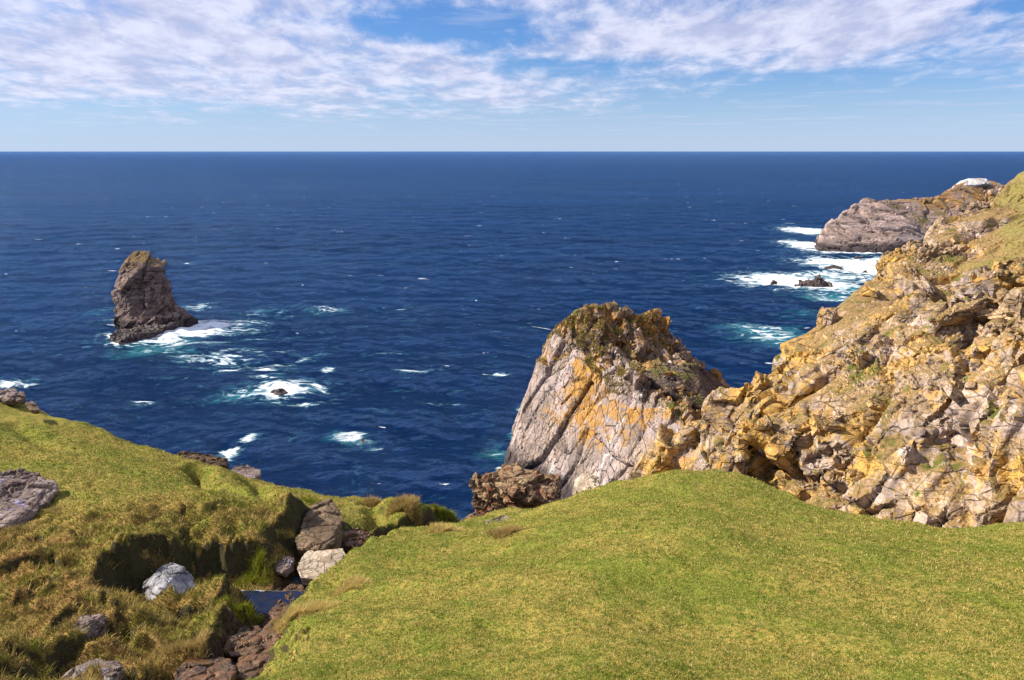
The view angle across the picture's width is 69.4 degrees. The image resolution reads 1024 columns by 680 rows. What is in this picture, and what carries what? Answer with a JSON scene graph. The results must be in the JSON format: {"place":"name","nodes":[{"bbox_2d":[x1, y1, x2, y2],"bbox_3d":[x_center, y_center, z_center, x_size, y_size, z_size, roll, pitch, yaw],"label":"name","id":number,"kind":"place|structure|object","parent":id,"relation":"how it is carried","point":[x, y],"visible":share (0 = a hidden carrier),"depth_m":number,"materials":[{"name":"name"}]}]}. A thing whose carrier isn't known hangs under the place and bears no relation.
{"place":"outdoors","nodes":[
{"label":"outdoors","id":0,"kind":"place"},
{"bbox_2d":[241,553,345,613],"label":"stream","id":1,"kind":"structure","parent":0,"point":[266,602],"depth_m":14.84,"materials":[{"name":"liquid"}]},
{"bbox_2d":[173,654,236,679],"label":"wet rock","id":2,"kind":"object","parent":1,"relation":"in","point":[212,667],"visible":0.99,"depth_m":10.68,"materials":[{"name":"stone"}]},
{"bbox_2d":[223,625,261,660],"bbox_3d":[-4.480,5.152,12.431,0.635,0.536,1.130,0,14,0],"label":"wet rock","id":3,"kind":"object","parent":1,"relation":"in","point":[242,641],"visible":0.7,"depth_m":12.26,"materials":[{"name":"stone"}]},
{"bbox_2d":[235,644,272,679],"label":"wet rock","id":4,"kind":"object","parent":1,"relation":"on","point":[253,662],"visible":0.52,"depth_m":11.17,"materials":[{"name":"stone"}]},
{"bbox_2d":[259,619,282,644],"bbox_3d":[-4.053,5.089,12.559,0.539,0.640,1.364,0,14,0],"label":"wet rock","id":5,"kind":"object","parent":1,"relation":"in","point":[268,636],"visible":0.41,"depth_m":12.44,"materials":[{"name":"stone"}]},
{"bbox_2d":[268,599,287,620],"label":"wet rock","id":6,"kind":"object","parent":1,"relation":"in","point":[277,609],"visible":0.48,"depth_m":13.94,"materials":[{"name":"stone"}]},
{"bbox_2d":[282,584,304,600],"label":"wet rock","id":7,"kind":"object","parent":1,"relation":"in","point":[300,588],"visible":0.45,"depth_m":15.21,"materials":[{"name":"stone"}]},
{"bbox_2d":[344,527,371,552],"bbox_3d":[-4.319,5.667,20.436,0.877,0.763,1.752,0,14,0],"label":"wet rock","id":8,"kind":"object","parent":1,"relation":"in","point":[356,536],"visible":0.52,"depth_m":20.41,"materials":[{"name":"stone"}]},
{"bbox_2d":[0,151,1023,519],"bbox_3d":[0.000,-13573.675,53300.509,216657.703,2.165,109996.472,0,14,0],"label":"sea","id":9,"kind":"structure","parent":0,"point":[402,313],"depth_m":272.54,"materials":[{"name":"liquid"}]},
{"bbox_2d":[109,250,197,344],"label":"sea stack","id":10,"kind":"object","parent":9,"relation":"in","point":[146,305],"visible":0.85,"depth_m":191.81,"materials":[{"name":"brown stone"}]},
{"bbox_2d":[270,388,287,394],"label":"surf rock","id":11,"kind":"object","parent":9,"relation":"in","point":[280,391],"visible":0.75,"depth_m":141.42,"materials":[{"name":"grey stone"}]},
{"bbox_2d":[794,274,832,286],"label":"surf rock","id":12,"kind":"object","parent":9,"relation":"in","point":[818,281],"visible":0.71,"depth_m":252.46,"materials":[{"name":"grey stone"}]},
{"bbox_2d":[824,265,842,269],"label":"surf rock","id":13,"kind":"object","parent":9,"relation":"in","point":[834,267],"visible":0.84,"depth_m":293.57,"materials":[{"name":"grey stone"}]},
{"bbox_2d":[0,402,1023,679],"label":"hillside","id":14,"kind":"structure","parent":0,"point":[132,572],"depth_m":12.49,"materials":[{"name":"green plant"}]},
{"bbox_2d":[0,388,26,405],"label":"boulder","id":15,"kind":"object","parent":14,"relation":"on","point":[12,396],"visible":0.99,"depth_m":31.49,"materials":[{"name":"stone"}]},
{"bbox_2d":[0,523,32,534],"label":"grass tussock","id":16,"kind":"object","parent":14,"relation":"on","point":[14,528],"depth_m":16.96,"materials":[{"name":"plant"}]},
{"bbox_2d":[0,468,58,529],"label":"rock outcrop","id":17,"kind":"object","parent":14,"relation":"on","point":[25,496],"visible":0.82,"depth_m":18.94,"materials":[{"name":"stone"}]},
{"bbox_2d":[25,401,39,413],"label":"boulder","id":18,"kind":"object","parent":14,"relation":"on","point":[32,407],"visible":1,"depth_m":30.18,"materials":[{"name":"brown stone"}]},
{"bbox_2d":[34,504,61,517],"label":"grass tussock","id":19,"kind":"object","parent":14,"relation":"on","point":[49,510],"depth_m":18.27,"materials":[{"name":"brown plant"}]},
{"bbox_2d":[57,616,97,639],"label":"grass tussock","id":20,"kind":"object","parent":14,"relation":"on","point":[66,620],"depth_m":11.62,"materials":[{"name":"plant"}]},
{"bbox_2d":[69,606,106,640],"bbox_3d":[-6.851,4.566,11.867,0.683,0.488,1.290,0,14,0],"label":"boulder","id":21,"kind":"object","parent":14,"relation":"on","point":[97,628],"visible":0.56,"depth_m":11.71,"materials":[{"name":"stone"}]},
{"bbox_2d":[63,659,124,679],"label":"rock slab","id":22,"kind":"object","parent":14,"relation":"on","point":[117,671],"visible":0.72,"depth_m":10.09,"materials":[{"name":"stone"}]},
{"bbox_2d":[131,606,180,633],"bbox_3d":[-5.976,4.745,12.434,0.780,0.704,0.827,0,14,0],"label":"grass tussock","id":23,"kind":"object","parent":14,"relation":"on","point":[165,622],"depth_m":12.38,"materials":[{"name":"brown plant"}]},
{"bbox_2d":[147,532,174,574],"bbox_3d":[-7.340,4.568,15.415,0.673,1.097,0.618,0,14,0],"label":"grass tussock","id":24,"kind":"object","parent":14,"relation":"on","point":[154,560],"depth_m":15.48,"materials":[{"name":"plant"}]},
{"bbox_2d":[142,563,195,599],"bbox_3d":[-6.913,5.046,14.883,1.006,0.792,1.194,0,14,0],"label":"boulder","id":25,"kind":"object","parent":14,"relation":"on","point":[174,575],"visible":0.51,"depth_m":14.78,"materials":[{"name":"grey stone"}]},
{"bbox_2d":[157,624,214,659],"bbox_3d":[-4.916,4.749,11.372,0.927,0.626,0.934,11,18,37],"label":"grass tussock","id":26,"kind":"object","parent":14,"relation":"on","point":[187,646],"depth_m":11.26,"materials":[{"name":"brown plant"}]},
{"bbox_2d":[177,451,228,468],"bbox_3d":[-12.107,4.996,28.829,3.054,1.123,1.466,8,16,27],"label":"rock ledge","id":27,"kind":"object","parent":14,"relation":"on","point":[210,459],"visible":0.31,"depth_m":28.70,"materials":[{"name":"grey stone"}]},
{"bbox_2d":[214,593,265,625],"bbox_3d":[-5.029,4.966,13.566,0.880,0.905,0.953,0,14,0],"label":"grass tussock","id":28,"kind":"object","parent":14,"relation":"on","point":[246,606],"depth_m":13.49,"materials":[{"name":"green plant"}]},
{"bbox_2d":[231,465,260,479],"bbox_3d":[-10.290,5.199,28.452,1.206,0.555,1.524,0,14,0],"label":"rock ledge","id":29,"kind":"object","parent":14,"relation":"on","point":[246,471],"visible":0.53,"depth_m":28.49,"materials":[{"name":"stone"}]},
{"bbox_2d":[232,533,273,587],"bbox_3d":[-5.508,4.770,15.904,1.004,1.002,0.937,0,14,0],"label":"grass tussock","id":30,"kind":"object","parent":14,"relation":"on","point":[250,577],"depth_m":15.90,"materials":[{"name":"green plant"}]},
{"bbox_2d":[275,555,293,576],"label":"boulder","id":31,"kind":"object","parent":14,"relation":"on","point":[284,567],"visible":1,"depth_m":16.11,"materials":[{"name":"stone"}]},
{"bbox_2d":[276,542,298,572],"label":"grass tussock","id":32,"kind":"object","parent":14,"relation":"on","point":[286,552],"depth_m":16.96,"materials":[{"name":"green plant"}]},
{"bbox_2d":[265,598,324,633],"bbox_3d":[-3.896,4.926,12.787,1.193,0.932,1.134,7,16,25],"label":"grass tussock","id":33,"kind":"object","parent":14,"relation":"on","point":[282,622],"depth_m":12.66,"materials":[{"name":"plant"}]},
{"bbox_2d":[300,496,320,505],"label":"grass tussock","id":34,"kind":"object","parent":14,"relation":"on","point":[310,501],"depth_m":24.18,"materials":[{"name":"green plant"}]},
{"bbox_2d":[291,598,342,619],"bbox_3d":[-3.417,4.699,12.815,0.934,0.478,0.923,7,16,26],"label":"grass tussock","id":35,"kind":"object","parent":14,"relation":"on","point":[319,604],"depth_m":12.78,"materials":[{"name":"plant"}]},
{"bbox_2d":[295,499,342,556],"bbox_3d":[-4.664,4.693,18.262,1.009,0.752,2.509,0,14,0],"label":"boulder","id":36,"kind":"object","parent":14,"relation":"on","point":[321,527],"visible":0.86,"depth_m":17.85,"materials":[{"name":"brown stone"}]},
{"bbox_2d":[297,548,344,585],"bbox_3d":[-4.240,5.060,16.565,0.983,0.454,1.363,0,14,0],"label":"boulder","id":37,"kind":"object","parent":14,"relation":"on","point":[313,564],"visible":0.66,"depth_m":16.36,"materials":[{"name":"stone"}]},
{"bbox_2d":[328,573,374,596],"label":"grass tussock","id":38,"kind":"object","parent":14,"relation":"on","point":[360,580],"depth_m":13.91,"materials":[{"name":"plant"}]},
{"bbox_2d":[363,495,383,507],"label":"grass tussock","id":39,"kind":"object","parent":14,"relation":"on","point":[373,501],"depth_m":26.09,"materials":[{"name":"brown plant"}]},
{"bbox_2d":[382,493,424,525],"bbox_3d":[-3.535,5.584,24.468,1.471,0.901,1.486,0,14,0],"label":"grass tussock","id":40,"kind":"object","parent":14,"relation":"on","point":[406,504],"depth_m":24.26,"materials":[{"name":"brown plant"}]},
{"bbox_2d":[427,501,459,522],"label":"grass tussock","id":41,"kind":"object","parent":14,"relation":"on","point":[443,511],"depth_m":25.69,"materials":[{"name":"green plant"}]},
{"bbox_2d":[423,520,466,533],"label":"grass tussock","id":42,"kind":"object","parent":14,"relation":"on","point":[439,527],"depth_m":19.03,"materials":[{"name":"plant"}]},
{"bbox_2d":[460,512,481,520],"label":"boulder","id":43,"kind":"object","parent":14,"relation":"on","point":[474,514],"visible":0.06,"depth_m":26.44,"materials":[{"name":"brown stone"}]},
{"bbox_2d":[486,510,523,523],"bbox_3d":[-0.063,5.533,22.073,3.146,0.720,1.316,-11,18,-37],"label":"rock slab","id":44,"kind":"object","parent":14,"relation":"on","point":[498,518],"visible":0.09,"depth_m":22.33,"materials":[{"name":"stone"}]},
{"bbox_2d":[486,522,527,538],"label":"grass tussock","id":45,"kind":"object","parent":14,"relation":"on","point":[502,532],"depth_m":17.31,"materials":[{"name":"beige plant"}]},
{"bbox_2d":[469,462,561,514],"bbox_3d":[0.197,7.173,30.833,3.857,4.229,4.017,0,14,0],"label":"rock","id":46,"kind":"object","parent":14,"relation":"on","point":[517,485],"visible":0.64,"depth_m":29.30,"materials":[{"name":"brown stone"}]},
{"bbox_2d":[573,472,599,494],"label":"boulder","id":47,"kind":"object","parent":14,"relation":"on","point":[586,481],"visible":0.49,"depth_m":24.52,"materials":[{"name":"stone"}]},
{"bbox_2d":[0,0,1023,150],"label":"sky","id":48,"kind":"structure","parent":0,"point":[76,75],"materials":[{"name":"blue"}]},
{"bbox_2d":[504,301,729,499],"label":"rock promontory","id":49,"kind":"structure","parent":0,"point":[612,386],"depth_m":99.49,"materials":[{"name":"grey stone"}]},
{"bbox_2d":[627,171,1023,527],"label":"cliff","id":50,"kind":"structure","parent":0,"point":[969,262],"depth_m":69.51,"materials":[{"name":"beige stone"}]},
{"bbox_2d":[749,389,761,394],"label":"cliff block","id":51,"kind":"structure","parent":50,"relation":"on","point":[756,391],"depth_m":80.41,"materials":[{"name":"beige stone"}]},
{"bbox_2d":[757,464,763,472],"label":"cliff block","id":52,"kind":"structure","parent":50,"relation":"on","point":[760,467],"depth_m":72.08,"materials":[{"name":"brown stone"}]},
{"bbox_2d":[751,371,772,394],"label":"cliff block","id":53,"kind":"structure","parent":50,"relation":"on","point":[761,381],"depth_m":81.73,"materials":[{"name":"beige stone"}]},
{"bbox_2d":[764,475,771,482],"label":"cliff block","id":54,"kind":"structure","parent":50,"relation":"on","point":[768,479],"depth_m":72.06,"materials":[{"name":"brown stone"}]},
{"bbox_2d":[773,413,785,419],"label":"cliff block","id":55,"kind":"structure","parent":50,"relation":"on","point":[778,415],"depth_m":73.00,"materials":[{"name":"beige stone"}]},
{"bbox_2d":[786,424,795,429],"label":"cliff block","id":56,"kind":"structure","parent":50,"relation":"on","point":[789,427],"depth_m":69.48,"materials":[{"name":"beige stone"}]},
{"bbox_2d":[799,448,819,464],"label":"cliff block","id":57,"kind":"structure","parent":50,"relation":"on","point":[807,455],"depth_m":66.48,"materials":[{"name":"grey stone"}]},
{"bbox_2d":[813,468,820,474],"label":"cliff block","id":58,"kind":"structure","parent":50,"relation":"on","point":[816,471],"depth_m":64.47,"materials":[{"name":"beige stone"}]},
{"bbox_2d":[809,413,829,437],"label":"cliff block","id":59,"kind":"structure","parent":50,"relation":"on","point":[819,426],"depth_m":68.25,"materials":[{"name":"beige stone"}]},
{"bbox_2d":[820,496,829,507],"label":"cliff block","id":60,"kind":"structure","parent":50,"relation":"on","point":[825,499],"depth_m":64.13,"materials":[{"name":"beige stone"}]},
{"bbox_2d":[816,306,838,327],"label":"cliff block","id":61,"kind":"structure","parent":50,"relation":"on","point":[826,317],"depth_m":88.61,"materials":[{"name":"beige stone"}]},
{"bbox_2d":[829,440,838,448],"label":"cliff block","id":62,"kind":"structure","parent":50,"relation":"on","point":[834,445],"depth_m":65.41,"materials":[{"name":"beige stone"}]},
{"bbox_2d":[837,502,843,507],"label":"cliff block","id":63,"kind":"structure","parent":50,"relation":"on","point":[840,504],"depth_m":63.23,"materials":[{"name":"beige stone"}]},
{"bbox_2d":[838,449,847,454],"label":"cliff block","id":64,"kind":"structure","parent":50,"relation":"on","point":[843,452],"depth_m":65.10,"materials":[{"name":"beige stone"}]},
{"bbox_2d":[841,342,871,369],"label":"cliff block","id":65,"kind":"object","parent":50,"relation":"on","point":[857,355],"depth_m":72.13,"materials":[{"name":"beige stone"}]},
{"bbox_2d":[855,506,864,512],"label":"cliff block","id":66,"kind":"structure","parent":50,"relation":"on","point":[859,509],"depth_m":58.10,"materials":[{"name":"beige stone"}]},
{"bbox_2d":[861,286,879,297],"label":"cliff block","id":67,"kind":"object","parent":50,"relation":"on","point":[870,292],"depth_m":91.16,"materials":[{"name":"brown stone"}]},
{"bbox_2d":[866,416,875,420],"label":"cliff block","id":68,"kind":"structure","parent":50,"relation":"on","point":[871,418],"depth_m":66.17,"materials":[{"name":"brown stone"}]},
{"bbox_2d":[866,396,887,410],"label":"cliff block","id":69,"kind":"object","parent":50,"relation":"on","point":[873,402],"depth_m":66.64,"materials":[{"name":"beige stone"}]},
{"bbox_2d":[893,299,902,305],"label":"cliff block","id":70,"kind":"structure","parent":50,"relation":"on","point":[898,302],"depth_m":85.46,"materials":[{"name":"beige stone"}]},
{"bbox_2d":[894,493,903,498],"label":"cliff block","id":71,"kind":"structure","parent":50,"relation":"on","point":[896,495],"depth_m":56.95,"materials":[{"name":"beige stone"}]},
{"bbox_2d":[897,291,904,298],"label":"cliff block","id":72,"kind":"structure","parent":50,"relation":"on","point":[900,295],"depth_m":90.67,"materials":[{"name":"beige stone"}]},
{"bbox_2d":[892,343,920,363],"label":"cliff block","id":73,"kind":"structure","parent":50,"relation":"on","point":[904,354],"depth_m":69.24,"materials":[{"name":"beige stone"}]},
{"bbox_2d":[901,260,922,276],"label":"cliff block","id":74,"kind":"structure","parent":50,"relation":"on","point":[910,268],"depth_m":89.74,"materials":[{"name":"beige stone"}]},
{"bbox_2d":[920,307,926,314],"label":"cliff block","id":75,"kind":"structure","parent":50,"relation":"on","point":[923,310],"depth_m":72.63,"materials":[{"name":"beige stone"}]},
{"bbox_2d":[911,275,945,301],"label":"cliff block","id":76,"kind":"structure","parent":50,"relation":"on","point":[927,287],"depth_m":77.97,"materials":[{"name":"grey stone"}]},
{"bbox_2d":[926,380,938,389],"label":"cliff block","id":77,"kind":"structure","parent":50,"relation":"on","point":[930,385],"depth_m":63.47,"materials":[{"name":"beige stone"}]},
{"bbox_2d":[926,315,940,327],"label":"cliff block","id":78,"kind":"structure","parent":50,"relation":"on","point":[931,319],"depth_m":71.25,"materials":[{"name":"beige stone"}]},
{"bbox_2d":[937,412,947,421],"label":"cliff block","id":79,"kind":"structure","parent":50,"relation":"on","point":[942,417],"depth_m":61.79,"materials":[{"name":"beige stone"}]},
{"bbox_2d":[942,449,950,458],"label":"cliff block","id":80,"kind":"structure","parent":50,"relation":"on","point":[946,453],"depth_m":58.43,"materials":[{"name":"beige stone"}]},
{"bbox_2d":[942,478,950,484],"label":"cliff block","id":81,"kind":"structure","parent":50,"relation":"attached to","point":[945,481],"depth_m":55.59,"materials":[{"name":"stone"}]},
{"bbox_2d":[940,381,963,403],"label":"cliff block","id":82,"kind":"structure","parent":50,"relation":"on","point":[950,390],"depth_m":59.77,"materials":[{"name":"beige stone"}]},
{"bbox_2d":[959,353,968,360],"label":"cliff block","id":83,"kind":"structure","parent":50,"relation":"on","point":[965,356],"depth_m":65.72,"materials":[{"name":"beige stone"}]},
{"bbox_2d":[965,334,973,341],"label":"cliff block","id":84,"kind":"structure","parent":50,"relation":"on","point":[970,337],"depth_m":71.77,"materials":[{"name":"stone"}]},
{"bbox_2d":[964,380,976,389],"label":"cliff block","id":85,"kind":"structure","parent":50,"relation":"on","point":[970,385],"depth_m":59.88,"materials":[{"name":"beige stone"}]},
{"bbox_2d":[969,466,977,474],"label":"cliff block","id":86,"kind":"structure","parent":50,"relation":"on","point":[972,469],"depth_m":54.21,"materials":[{"name":"stone"}]},
{"bbox_2d":[966,346,982,359],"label":"cliff block","id":87,"kind":"structure","parent":50,"relation":"on","point":[975,353],"depth_m":65.12,"materials":[{"name":"beige stone"}]},
{"bbox_2d":[974,309,992,317],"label":"cliff block","id":88,"kind":"structure","parent":50,"relation":"on","point":[982,313],"depth_m":70.90,"materials":[{"name":"brown stone"}]},
{"bbox_2d":[988,309,1011,320],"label":"cliff block","id":89,"kind":"structure","parent":50,"relation":"on","point":[994,314],"depth_m":70.12,"materials":[{"name":"beige stone"}]},
{"bbox_2d":[1006,334,1014,341],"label":"cliff block","id":90,"kind":"structure","parent":50,"relation":"on","point":[1010,338],"depth_m":62.25,"materials":[{"name":"beige stone"}]},
{"bbox_2d":[1012,275,1023,287],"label":"cliff block","id":91,"kind":"structure","parent":50,"relation":"on","point":[1018,282],"depth_m":75.65,"materials":[{"name":"stone"}]},
{"bbox_2d":[814,178,1002,252],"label":"headland","id":92,"kind":"structure","parent":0,"point":[864,225],"depth_m":354.00,"materials":[{"name":"grey stone"}]}
]}

